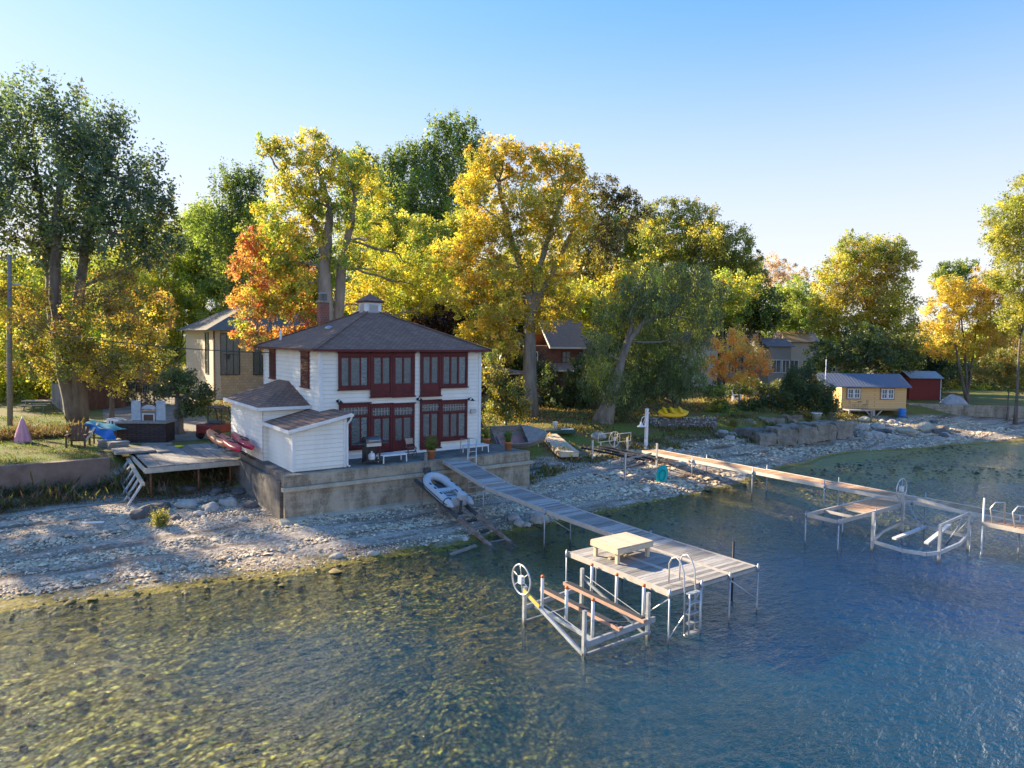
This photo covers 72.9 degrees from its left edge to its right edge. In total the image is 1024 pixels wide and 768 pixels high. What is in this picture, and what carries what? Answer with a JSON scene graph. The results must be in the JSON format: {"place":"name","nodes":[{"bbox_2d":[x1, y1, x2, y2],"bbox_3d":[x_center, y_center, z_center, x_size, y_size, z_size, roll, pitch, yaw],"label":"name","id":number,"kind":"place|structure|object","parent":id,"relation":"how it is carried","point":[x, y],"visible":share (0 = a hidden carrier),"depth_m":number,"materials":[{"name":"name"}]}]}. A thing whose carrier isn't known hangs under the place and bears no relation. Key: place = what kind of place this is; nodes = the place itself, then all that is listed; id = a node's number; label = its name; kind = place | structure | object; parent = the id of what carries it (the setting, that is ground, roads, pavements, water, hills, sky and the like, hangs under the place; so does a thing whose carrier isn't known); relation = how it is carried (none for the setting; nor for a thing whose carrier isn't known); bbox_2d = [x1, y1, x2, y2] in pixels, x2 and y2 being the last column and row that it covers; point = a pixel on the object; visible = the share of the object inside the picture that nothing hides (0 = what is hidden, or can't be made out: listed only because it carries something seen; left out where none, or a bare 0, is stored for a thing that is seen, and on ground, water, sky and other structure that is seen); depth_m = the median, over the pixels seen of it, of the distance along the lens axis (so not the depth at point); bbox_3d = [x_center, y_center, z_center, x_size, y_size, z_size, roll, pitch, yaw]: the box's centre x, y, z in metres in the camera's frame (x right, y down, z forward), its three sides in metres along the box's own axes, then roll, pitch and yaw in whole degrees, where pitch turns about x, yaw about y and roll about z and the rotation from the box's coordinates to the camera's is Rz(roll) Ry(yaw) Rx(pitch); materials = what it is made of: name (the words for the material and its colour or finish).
{"place":"outdoors","nodes":[
{"label":"outdoors","id":0,"kind":"place"},
{"bbox_2d":[0,413,102,464],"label":"lawn grass","id":1,"kind":"structure","parent":0,"point":[79,452],"depth_m":34.38,"materials":[{"name":"green plant"}]},
{"bbox_2d":[103,397,208,444],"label":"driveway","id":2,"kind":"structure","parent":0,"point":[189,426],"depth_m":48.35,"materials":[{"name":"concrete"}]},
{"bbox_2d":[0,340,1023,767],"bbox_3d":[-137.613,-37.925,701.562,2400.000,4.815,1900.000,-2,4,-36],"label":"ground","id":3,"kind":"structure","parent":0,"point":[386,696],"depth_m":20.52,"materials":[{"name":"gravel"}]},
{"bbox_2d":[0,254,21,425],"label":"utility pole","id":4,"kind":"object","parent":3,"relation":"on","point":[8,257],"visible":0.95,"depth_m":42.97,"materials":[{"name":"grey wood"}]},
{"bbox_2d":[0,411,85,440],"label":"garden brush","id":5,"kind":"object","parent":3,"relation":"on","point":[42,432],"visible":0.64,"depth_m":38.72,"materials":[{"name":"green plant"}]},
{"bbox_2d":[0,242,106,401],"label":"linden tree","id":6,"kind":"object","parent":3,"relation":"on","point":[19,387],"visible":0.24,"depth_m":58.63,"materials":[{"name":"green plant"}]},
{"bbox_2d":[0,457,109,492],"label":"retaining wall","id":7,"kind":"structure","parent":3,"relation":"on","point":[11,475],"depth_m":30.75,"materials":[{"name":"grey concrete"}]},
{"bbox_2d":[0,261,181,417],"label":"maple tree","id":8,"kind":"object","parent":3,"relation":"on","point":[89,350],"visible":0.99,"depth_m":43.10,"materials":[{"name":"yellow plant"}]},
{"bbox_2d":[0,60,190,421],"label":"maple tree","id":9,"kind":"object","parent":3,"relation":"on","point":[80,146],"visible":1,"depth_m":44.37,"materials":[{"name":"green plant"}]},
{"bbox_2d":[85,420,124,443],"bbox_3d":[-21.253,2.551,36.358,1.950,1.251,0.870,2,4,12],"label":"blue tarpaulin","id":10,"kind":"object","parent":3,"relation":"on","point":[106,432],"visible":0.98,"depth_m":36.04,"materials":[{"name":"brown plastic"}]},
{"bbox_2d":[88,382,126,409],"bbox_3d":[-31.527,0.991,53.701,0.180,2.300,3.441,3,4,27],"label":"board fence","id":11,"kind":"object","parent":3,"relation":"on","point":[98,399],"visible":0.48,"depth_m":53.43,"materials":[{"name":"brown wood"}]},
{"bbox_2d":[0,461,236,516],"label":"shore weeds","id":12,"kind":"object","parent":3,"relation":"on","point":[43,495],"visible":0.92,"depth_m":30.50,"materials":[{"name":"green plant"}]},
{"bbox_2d":[62,219,190,355],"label":"linden tree","id":13,"kind":"object","parent":3,"relation":"on","point":[170,287],"visible":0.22,"depth_m":78.33,"materials":[{"name":"green plant"}]},
{"bbox_2d":[121,457,144,505],"bbox_3d":[-17.424,4.565,31.194,1.006,1.743,4.904,-2,4,-36],"label":"ladder","id":14,"kind":"object","parent":3,"relation":"on","point":[135,471],"visible":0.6,"depth_m":30.64,"materials":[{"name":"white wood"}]},
{"bbox_2d":[114,419,176,442],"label":"hot tub","id":15,"kind":"structure","parent":3,"relation":"on","point":[146,431],"depth_m":37.07,"materials":[{"name":"wicker"}]},
{"bbox_2d":[131,401,165,420],"bbox_3d":[-19.672,1.427,37.698,1.780,1.080,0.480,1,4,-4],"label":"pale blue boat seat","id":16,"kind":"object","parent":15,"relation":"on","point":[159,409],"visible":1,"depth_m":37.50,"materials":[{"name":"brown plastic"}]},
{"bbox_2d":[115,341,182,405],"bbox_3d":[-31.367,-0.716,58.350,7.129,5.948,5.262,-2,4,-36],"label":"thicket shrub","id":17,"kind":"object","parent":3,"relation":"on","point":[145,395],"visible":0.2,"depth_m":57.82,"materials":[{"name":"green plant"}]},
{"bbox_2d":[147,365,220,433],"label":"crabapple tree","id":18,"kind":"object","parent":3,"relation":"on","point":[203,398],"visible":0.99,"depth_m":40.34,"materials":[{"name":"green plant"}]},
{"bbox_2d":[128,443,242,498],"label":"plank deck","id":19,"kind":"structure","parent":3,"relation":"on","point":[196,456],"depth_m":32.30,"materials":[{"name":"grey wood"}]},
{"bbox_2d":[111,445,171,454],"bbox_3d":[-18.256,3.234,34.139,2.400,0.110,2.200,-2,4,-36],"label":"loose panel","id":20,"kind":"object","parent":19,"relation":"on","point":[142,449],"visible":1,"depth_m":33.86,"materials":[{"name":"grey wood"}]},
{"bbox_2d":[142,202,251,369],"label":"ash tree","id":21,"kind":"object","parent":3,"relation":"on","point":[196,298],"visible":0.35,"depth_m":81.94,"materials":[{"name":"green plant"}]},
{"bbox_2d":[196,406,231,438],"bbox_3d":[-16.583,2.174,39.018,1.440,1.760,1.940,2,4,24],"label":"utility vehicle","id":22,"kind":"object","parent":3,"relation":"on","point":[219,426],"visible":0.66,"depth_m":38.61,"materials":[{"name":"black paint"}]},
{"bbox_2d":[179,156,269,299],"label":"poplar tree","id":23,"kind":"object","parent":3,"relation":"on","point":[237,185],"visible":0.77,"depth_m":72.28,"materials":[{"name":"green plant"}]},
{"bbox_2d":[178,300,312,399],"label":"tan house","id":24,"kind":"structure","parent":3,"relation":"on","point":[229,373],"depth_m":64.52,"materials":[{"name":"paint"}]},
{"bbox_2d":[220,333,239,374],"bbox_3d":[-25.831,-2.717,63.533,1.730,3.812,0.080,-2,4,-36],"label":"window","id":25,"kind":"structure","parent":24,"relation":"in","point":[231,366],"depth_m":63.52,"materials":[{"name":"glass"}]},
{"bbox_2d":[223,218,316,351],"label":"red maple tree","id":26,"kind":"object","parent":3,"relation":"on","point":[257,288],"visible":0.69,"depth_m":45.96,"materials":[{"name":"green plant"}]},
{"bbox_2d":[296,239,381,313],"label":"backdrop tree","id":27,"kind":"object","parent":3,"relation":"on","point":[333,274],"visible":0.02,"depth_m":91.86,"materials":[{"name":"yellow plant"}]},
{"bbox_2d":[249,126,452,320],"bbox_3d":[-10.247,-7.141,50.904,8.441,19.564,17.883,2,4,19],"label":"oak tree","id":28,"kind":"object","parent":3,"relation":"on","point":[308,208],"visible":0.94,"depth_m":44.55,"materials":[{"name":"yellow plant"}]},
{"bbox_2d":[223,292,491,471],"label":"white house","id":29,"kind":"structure","parent":3,"relation":"on","point":[327,394],"depth_m":32.77,"materials":[{"name":"wood"}]},
{"bbox_2d":[337,352,371,390],"bbox_3d":[-7.141,-0.587,31.491,1.629,1.750,0.130,-2,4,-36],"label":"window","id":30,"kind":"structure","parent":29,"relation":"in","point":[353,367],"depth_m":31.50,"materials":[{"name":"paint"}]},
{"bbox_2d":[338,402,371,450],"bbox_3d":[-7.166,1.938,31.657,1.604,2.184,0.130,-2,4,-36],"label":"window","id":31,"kind":"structure","parent":29,"relation":"in","point":[359,426],"depth_m":31.76,"materials":[{"name":"paint"}]},
{"bbox_2d":[369,352,393,397],"bbox_3d":[-6.062,-0.429,32.284,1.208,2.135,0.130,-2,4,-36],"label":"balcony door","id":32,"kind":"structure","parent":29,"relation":"in","point":[381,363],"depth_m":32.29,"materials":[{"name":"paint"}]},
{"bbox_2d":[370,403,393,454],"bbox_3d":[-6.098,2.085,32.442,1.208,2.385,0.130,-2,4,-36],"label":"patio door","id":33,"kind":"structure","parent":29,"relation":"in","point":[381,414],"depth_m":32.49,"materials":[{"name":"paint"}]},
{"bbox_2d":[391,352,416,397],"bbox_3d":[-5.131,-0.448,32.957,1.275,2.157,0.130,-2,4,-36],"label":"balcony door","id":34,"kind":"structure","parent":29,"relation":"in","point":[403,367],"depth_m":32.97,"materials":[{"name":"paint"}]},
{"bbox_2d":[392,402,415,452],"bbox_3d":[-5.166,2.093,33.117,1.275,2.409,0.130,-2,4,-36],"label":"patio door","id":35,"kind":"structure","parent":29,"relation":"in","point":[403,422],"depth_m":33.11,"materials":[{"name":"paint"}]},
{"bbox_2d":[419,352,442,396],"bbox_3d":[-3.946,-0.487,33.812,1.242,2.209,0.130,-2,4,-36],"label":"balcony door","id":36,"kind":"structure","parent":29,"relation":"in","point":[430,362],"depth_m":33.82,"materials":[{"name":"paint"}]},
{"bbox_2d":[420,399,441,449],"bbox_3d":[-3.980,1.975,33.967,1.242,2.440,0.130,-2,4,-36],"label":"patio door","id":37,"kind":"structure","parent":29,"relation":"in","point":[430,409],"depth_m":33.96,"materials":[{"name":"paint"}]},
{"bbox_2d":[440,399,468,441],"bbox_3d":[-2.883,1.806,34.750,1.643,2.062,0.130,-2,4,-36],"label":"window","id":38,"kind":"structure","parent":29,"relation":"in","point":[454,413],"depth_m":34.77,"materials":[{"name":"paint"}]},
{"bbox_2d":[441,352,469,388],"bbox_3d":[-2.848,-0.712,34.591,1.643,1.829,0.130,-2,4,-36],"label":"window","id":39,"kind":"structure","parent":29,"relation":"in","point":[454,365],"depth_m":34.62,"materials":[{"name":"paint"}]},
{"bbox_2d":[330,141,408,292],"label":"poplar tree","id":40,"kind":"object","parent":3,"relation":"on","point":[376,158],"visible":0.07,"depth_m":78.19,"materials":[{"name":"yellow plant"}]},
{"bbox_2d":[218,441,532,525],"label":"concrete terrace","id":41,"kind":"structure","parent":3,"relation":"on","point":[283,496],"depth_m":29.88,"materials":[{"name":"concrete"}]},
{"bbox_2d":[354,436,388,463],"bbox_3d":[-6.168,2.885,30.455,1.440,1.165,0.615,-2,4,-36],"label":"gas grill","id":42,"kind":"object","parent":41,"relation":"on","point":[369,444],"visible":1,"depth_m":30.35,"materials":[{"name":"black paint"}]},
{"bbox_2d":[333,233,479,331],"bbox_3d":[-9.189,-5.686,61.718,14.387,15.477,6.635,0,4,-6],"label":"maple tree","id":43,"kind":"object","parent":3,"relation":"on","point":[436,263],"visible":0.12,"depth_m":60.35,"materials":[{"name":"yellow plant"}]},
{"bbox_2d":[348,197,481,300],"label":"maple tree","id":44,"kind":"object","parent":3,"relation":"on","point":[400,232],"visible":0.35,"depth_m":68.51,"materials":[{"name":"yellow plant"}]},
{"bbox_2d":[379,107,493,295],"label":"poplar tree","id":45,"kind":"object","parent":3,"relation":"on","point":[406,194],"visible":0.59,"depth_m":75.72,"materials":[{"name":"green plant"}]},
{"bbox_2d":[409,295,498,396],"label":"copper beech tree","id":46,"kind":"object","parent":3,"relation":"on","point":[442,321],"visible":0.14,"depth_m":55.31,"materials":[{"name":"brown plant"}]},
{"bbox_2d":[196,386,813,425],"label":"fallen leaves","id":47,"kind":"object","parent":3,"relation":"on","point":[694,402],"visible":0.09,"depth_m":57.51,"materials":[{"name":"yellow plant"}]},
{"bbox_2d":[481,349,532,426],"bbox_3d":[-0.423,0.630,42.335,3.415,5.527,2.644,1,4,1],"label":"cedar shrub","id":48,"kind":"object","parent":3,"relation":"on","point":[521,407],"visible":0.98,"depth_m":41.95,"materials":[{"name":"green plant"}]},
{"bbox_2d":[0,414,1023,610],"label":"beach pebbles","id":49,"kind":"object","parent":3,"relation":"on","point":[112,553],"visible":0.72,"depth_m":27.72,"materials":[{"name":"gravel"}]},
{"bbox_2d":[414,453,519,550],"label":"boat slipway","id":50,"kind":"structure","parent":49,"relation":"on","point":[426,469],"depth_m":27.80,"materials":[{"name":"grey wood"}]},
{"bbox_2d":[422,472,473,514],"bbox_3d":[-2.794,4.646,29.362,1.390,1.436,2.890,-2,4,-36],"label":"inflatable dinghy","id":51,"kind":"object","parent":50,"relation":"on","point":[447,497],"visible":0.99,"depth_m":29.13,"materials":[{"name":"white rubber"}]},
{"bbox_2d":[581,437,661,480],"bbox_3d":[6.323,4.067,39.428,3.501,1.692,5.517,-1,4,-25],"label":"boat lift","id":52,"kind":"object","parent":49,"relation":"on","point":[630,456],"visible":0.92,"depth_m":39.28,"materials":[{"name":"metal"}]},
{"bbox_2d":[0,444,1023,767],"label":"submerged stones","id":53,"kind":"object","parent":3,"relation":"on","point":[254,644],"visible":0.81,"depth_m":19.43,"materials":[{"name":"stone"}]},
{"bbox_2d":[482,332,549,400],"bbox_3d":[-0.044,-1.471,64.029,8.039,6.763,5.884,-2,4,-36],"label":"thicket shrub","id":54,"kind":"object","parent":3,"relation":"on","point":[517,363],"visible":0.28,"depth_m":63.26,"materials":[{"name":"green plant"}]},
{"bbox_2d":[437,131,595,417],"bbox_3d":[0.427,-7.841,51.422,12.029,21.193,6.975,0,4,-7],"label":"silver maple tree","id":55,"kind":"object","parent":3,"relation":"on","point":[537,277],"visible":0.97,"depth_m":50.84,"materials":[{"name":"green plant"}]},
{"bbox_2d":[489,425,546,447],"bbox_3d":[0.449,2.927,38.691,3.155,1.182,1.387,-1,4,-21],"label":"wooden boat","id":56,"kind":"object","parent":3,"relation":"on","point":[524,436],"visible":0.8,"depth_m":38.82,"materials":[{"name":"grey wood"}]},
{"bbox_2d":[468,239,608,342],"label":"maple tree","id":57,"kind":"object","parent":3,"relation":"on","point":[511,326],"visible":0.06,"depth_m":91.08,"materials":[{"name":"yellow plant"}]},
{"bbox_2d":[516,320,603,393],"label":"brown house","id":58,"kind":"structure","parent":3,"relation":"on","point":[562,344],"depth_m":77.62,"materials":[{"name":"red"}]},
{"bbox_2d":[544,434,578,456],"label":"rowboat","id":59,"kind":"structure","parent":3,"relation":"on","point":[555,440],"depth_m":40.47,"materials":[{"name":"white wood"}]},
{"bbox_2d":[537,359,593,409],"bbox_3d":[5.037,0.579,60.216,5.353,5.418,4.670,-2,4,-36],"label":"cedar shrub","id":60,"kind":"object","parent":3,"relation":"on","point":[571,399],"visible":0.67,"depth_m":59.51,"materials":[{"name":"green plant"}]},
{"bbox_2d":[512,563,655,680],"bbox_3d":[1.852,6.298,18.408,2.486,2.893,3.152,-2,4,-36],"label":"boat lift","id":61,"kind":"object","parent":3,"relation":"on","point":[642,620],"visible":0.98,"depth_m":18.07,"materials":[{"name":"metal"}]},
{"bbox_2d":[559,342,640,396],"bbox_3d":[8.123,-0.885,62.284,8.088,6.452,5.226,1,4,-2],"label":"thicket shrub","id":62,"kind":"object","parent":3,"relation":"on","point":[568,372],"visible":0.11,"depth_m":61.87,"materials":[{"name":"green plant"}]},
{"bbox_2d":[442,458,759,644],"bbox_3d":[0.901,5.894,24.948,3.880,3.890,15.757,-2,4,-36],"label":"lake dock","id":63,"kind":"object","parent":3,"relation":"on","point":[638,567],"visible":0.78,"depth_m":20.57,"materials":[{"name":"wood"}]},
{"bbox_2d":[590,532,652,564],"bbox_3d":[3.232,4.830,20.419,1.452,0.485,1.140,-2,4,-36],"label":"wooden platform table","id":64,"kind":"object","parent":63,"relation":"on","point":[618,545],"visible":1,"depth_m":20.22,"materials":[{"name":"brown wood"}]},
{"bbox_2d":[668,554,700,638],"bbox_3d":[4.471,5.474,17.987,0.460,2.040,0.740,-2,4,-36],"label":"swim ladder","id":65,"kind":"object","parent":63,"relation":"attached to","point":[694,612],"visible":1,"depth_m":17.80,"materials":[{"name":"metal"}]},
{"bbox_2d":[559,172,654,409],"bbox_3d":[7.616,-7.425,57.574,8.175,19.932,5.043,2,4,16],"label":"locust tree","id":66,"kind":"object","parent":3,"relation":"on","point":[611,232],"visible":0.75,"depth_m":56.93,"materials":[{"name":"green plant"}]},
{"bbox_2d":[567,206,680,290],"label":"maple tree","id":67,"kind":"object","parent":3,"relation":"on","point":[628,248],"visible":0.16,"depth_m":68.38,"materials":[{"name":"green plant"}]},
{"bbox_2d":[574,318,711,418],"bbox_3d":[9.919,-0.835,51.940,9.865,8.506,5.517,2,4,22],"label":"tree","id":68,"kind":"object","parent":3,"relation":"on","point":[652,357],"visible":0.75,"depth_m":51.12,"materials":[{"name":"green plant"}]},
{"bbox_2d":[579,259,732,423],"bbox_3d":[10.058,-2.760,48.937,11.006,12.023,5.458,0,4,-5],"label":"willow tree","id":69,"kind":"object","parent":3,"relation":"on","point":[666,300],"visible":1,"depth_m":48.19,"materials":[{"name":"green plant"}]},
{"bbox_2d":[556,258,765,411],"bbox_3d":[11.776,-3.617,55.498,16.895,12.724,7.218,1,4,-3],"label":"maple tree","id":70,"kind":"object","parent":3,"relation":"on","point":[742,295],"visible":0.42,"depth_m":54.72,"materials":[{"name":"green plant"}]},
{"bbox_2d":[648,416,716,427],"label":"stone wall","id":71,"kind":"structure","parent":3,"relation":"on","point":[688,421],"depth_m":50.14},
{"bbox_2d":[481,404,902,483],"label":"bank grass","id":72,"kind":"structure","parent":3,"relation":"on","point":[547,470],"depth_m":46.72,"materials":[{"name":"green plant"}]},
{"bbox_2d":[623,194,764,404],"bbox_3d":[14.475,-7.447,62.189,15.762,19.585,9.550,-2,4,-36],"label":"oak tree","id":73,"kind":"object","parent":3,"relation":"on","point":[715,247],"visible":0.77,"depth_m":62.30,"materials":[{"name":"green plant"}]},
{"bbox_2d":[676,264,758,384],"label":"maple tree","id":74,"kind":"object","parent":3,"relation":"on","point":[739,317],"visible":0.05,"depth_m":83.02,"materials":[{"name":"green plant"}]},
{"bbox_2d":[701,379,739,412],"bbox_3d":[17.557,1.558,58.277,3.745,4.060,2.486,0,4,-13],"label":"hedge bush","id":75,"kind":"object","parent":3,"relation":"on","point":[721,406],"visible":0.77,"depth_m":57.92,"materials":[{"name":"green plant"}]},
{"bbox_2d":[696,326,774,408],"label":"maple tree","id":76,"kind":"object","parent":3,"relation":"on","point":[738,377],"visible":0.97,"depth_m":59.98,"materials":[{"name":"orange plant"}]},
{"bbox_2d":[706,259,791,380],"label":"elm tree","id":77,"kind":"object","parent":3,"relation":"on","point":[761,319],"visible":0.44,"depth_m":86.11,"materials":[{"name":"green plant"}]},
{"bbox_2d":[722,377,781,397],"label":"hedge bush","id":78,"kind":"object","parent":3,"relation":"on","point":[763,388],"visible":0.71,"depth_m":67.57,"materials":[{"name":"green plant"}]},
{"bbox_2d":[735,394,792,413],"bbox_3d":[21.653,2.084,60.365,5.477,2.608,3.145,1,4,5],"label":"hedge bush","id":79,"kind":"object","parent":3,"relation":"on","point":[754,404],"visible":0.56,"depth_m":59.68,"materials":[{"name":"green plant"}]},
{"bbox_2d":[751,338,794,384],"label":"grey house","id":80,"kind":"structure","parent":3,"relation":"on","point":[779,349],"depth_m":84.00,"materials":[{"name":"stone"}]},
{"bbox_2d":[767,426,798,445],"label":"concrete block","id":81,"kind":"structure","parent":3,"relation":"on","point":[786,435],"depth_m":48.14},
{"bbox_2d":[757,251,809,287],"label":"birch tree","id":82,"kind":"object","parent":3,"relation":"on","point":[779,274],"visible":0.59,"depth_m":123.53,"materials":[{"name":"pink plant"}]},
{"bbox_2d":[772,329,818,378],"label":"cream house","id":83,"kind":"structure","parent":3,"relation":"on","point":[800,341],"depth_m":89.94,"materials":[{"name":"beige metal"}]},
{"bbox_2d":[774,423,817,443],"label":"concrete block","id":84,"kind":"structure","parent":3,"relation":"on","point":[807,434],"depth_m":49.49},
{"bbox_2d":[770,273,824,334],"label":"linden tree","id":85,"kind":"object","parent":3,"relation":"on","point":[798,312],"visible":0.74,"depth_m":90.60,"materials":[{"name":"green plant"}]},
{"bbox_2d":[768,357,842,418],"bbox_3d":[25.337,0.357,60.102,6.032,5.380,3.733,1,4,-4],"label":"juniper bush","id":86,"kind":"object","parent":3,"relation":"on","point":[795,390],"visible":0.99,"depth_m":59.38,"materials":[{"name":"green plant"}]},
{"bbox_2d":[797,421,836,440],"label":"concrete block","id":87,"kind":"structure","parent":3,"relation":"on","point":[826,431],"depth_m":50.75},
{"bbox_2d":[642,449,1023,554],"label":"lake dock","id":88,"kind":"object","parent":3,"relation":"on","point":[879,501],"visible":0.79,"depth_m":28.51,"materials":[{"name":"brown wood"}]},
{"bbox_2d":[816,419,855,438],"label":"concrete block","id":89,"kind":"structure","parent":3,"relation":"on","point":[845,429],"depth_m":52.24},
{"bbox_2d":[810,373,911,418],"bbox_3d":[32.655,1.282,65.315,8.200,4.609,4.900,1,4,-1],"label":"timber cabin","id":90,"kind":"object","parent":3,"relation":"on","point":[881,391],"visible":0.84,"depth_m":64.20,"materials":[{"name":"yellow wood"}]},
{"bbox_2d":[800,320,928,374],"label":"maple tree","id":91,"kind":"object","parent":3,"relation":"on","point":[898,355],"visible":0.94,"depth_m":71.44,"materials":[{"name":"green plant"}]},
{"bbox_2d":[804,228,931,373],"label":"maple tree","id":92,"kind":"object","parent":3,"relation":"on","point":[880,305],"visible":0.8,"depth_m":77.89,"materials":[{"name":"green plant"}]},
{"bbox_2d":[870,478,971,562],"bbox_3d":[15.421,6.057,26.323,3.787,4.248,2.856,-2,4,-36],"label":"boat lift","id":93,"kind":"object","parent":3,"relation":"on","point":[940,529],"visible":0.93,"depth_m":26.11,"materials":[{"name":"metal"}]},
{"bbox_2d":[899,371,943,399],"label":"red shed","id":94,"kind":"structure","parent":3,"relation":"on","point":[925,385],"depth_m":74.16,"materials":[{"name":"wood"}]},
{"bbox_2d":[879,334,973,393],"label":"thicket shrub","id":95,"kind":"object","parent":3,"relation":"on","point":[939,366],"visible":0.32,"depth_m":83.05,"materials":[{"name":"green plant"}]},
{"bbox_2d":[926,257,981,384],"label":"tree","id":96,"kind":"object","parent":3,"relation":"on","point":[962,269],"visible":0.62,"depth_m":98.15,"materials":[{"name":"green plant"}]},
{"bbox_2d":[907,403,1023,417],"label":"sea wall","id":97,"kind":"structure","parent":3,"relation":"on","point":[982,410],"depth_m":67.13,"materials":[{"name":"concrete"}]},
{"bbox_2d":[915,263,1023,401],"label":"maple tree","id":98,"kind":"object","parent":3,"relation":"on","point":[980,310],"visible":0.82,"depth_m":71.12,"materials":[{"name":"yellow plant"}]},
{"bbox_2d":[939,314,1023,389],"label":"backdrop tree","id":99,"kind":"object","parent":3,"relation":"on","point":[985,386],"visible":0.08,"depth_m":94.07,"materials":[{"name":"yellow plant"}]},
{"bbox_2d":[970,336,1023,420],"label":"maple tree","id":100,"kind":"object","parent":3,"relation":"on","point":[1009,368],"visible":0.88,"depth_m":65.98,"materials":[{"name":"green plant"}]},
{"bbox_2d":[976,171,1023,424],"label":"maple tree","id":101,"kind":"object","parent":3,"relation":"on","point":[1007,234],"visible":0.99,"depth_m":62.90,"materials":[{"name":"yellow plant"}]},
{"bbox_2d":[0,440,1023,767],"bbox_3d":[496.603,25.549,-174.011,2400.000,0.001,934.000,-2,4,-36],"label":"water","id":102,"kind":"structure","parent":0,"point":[856,654],"depth_m":16.60,"materials":[{"name":"liquid"}]},
{"bbox_2d":[0,0,1023,333],"label":"sky","id":103,"kind":"structure","parent":0,"point":[808,122],"materials":[{"name":"blue"}]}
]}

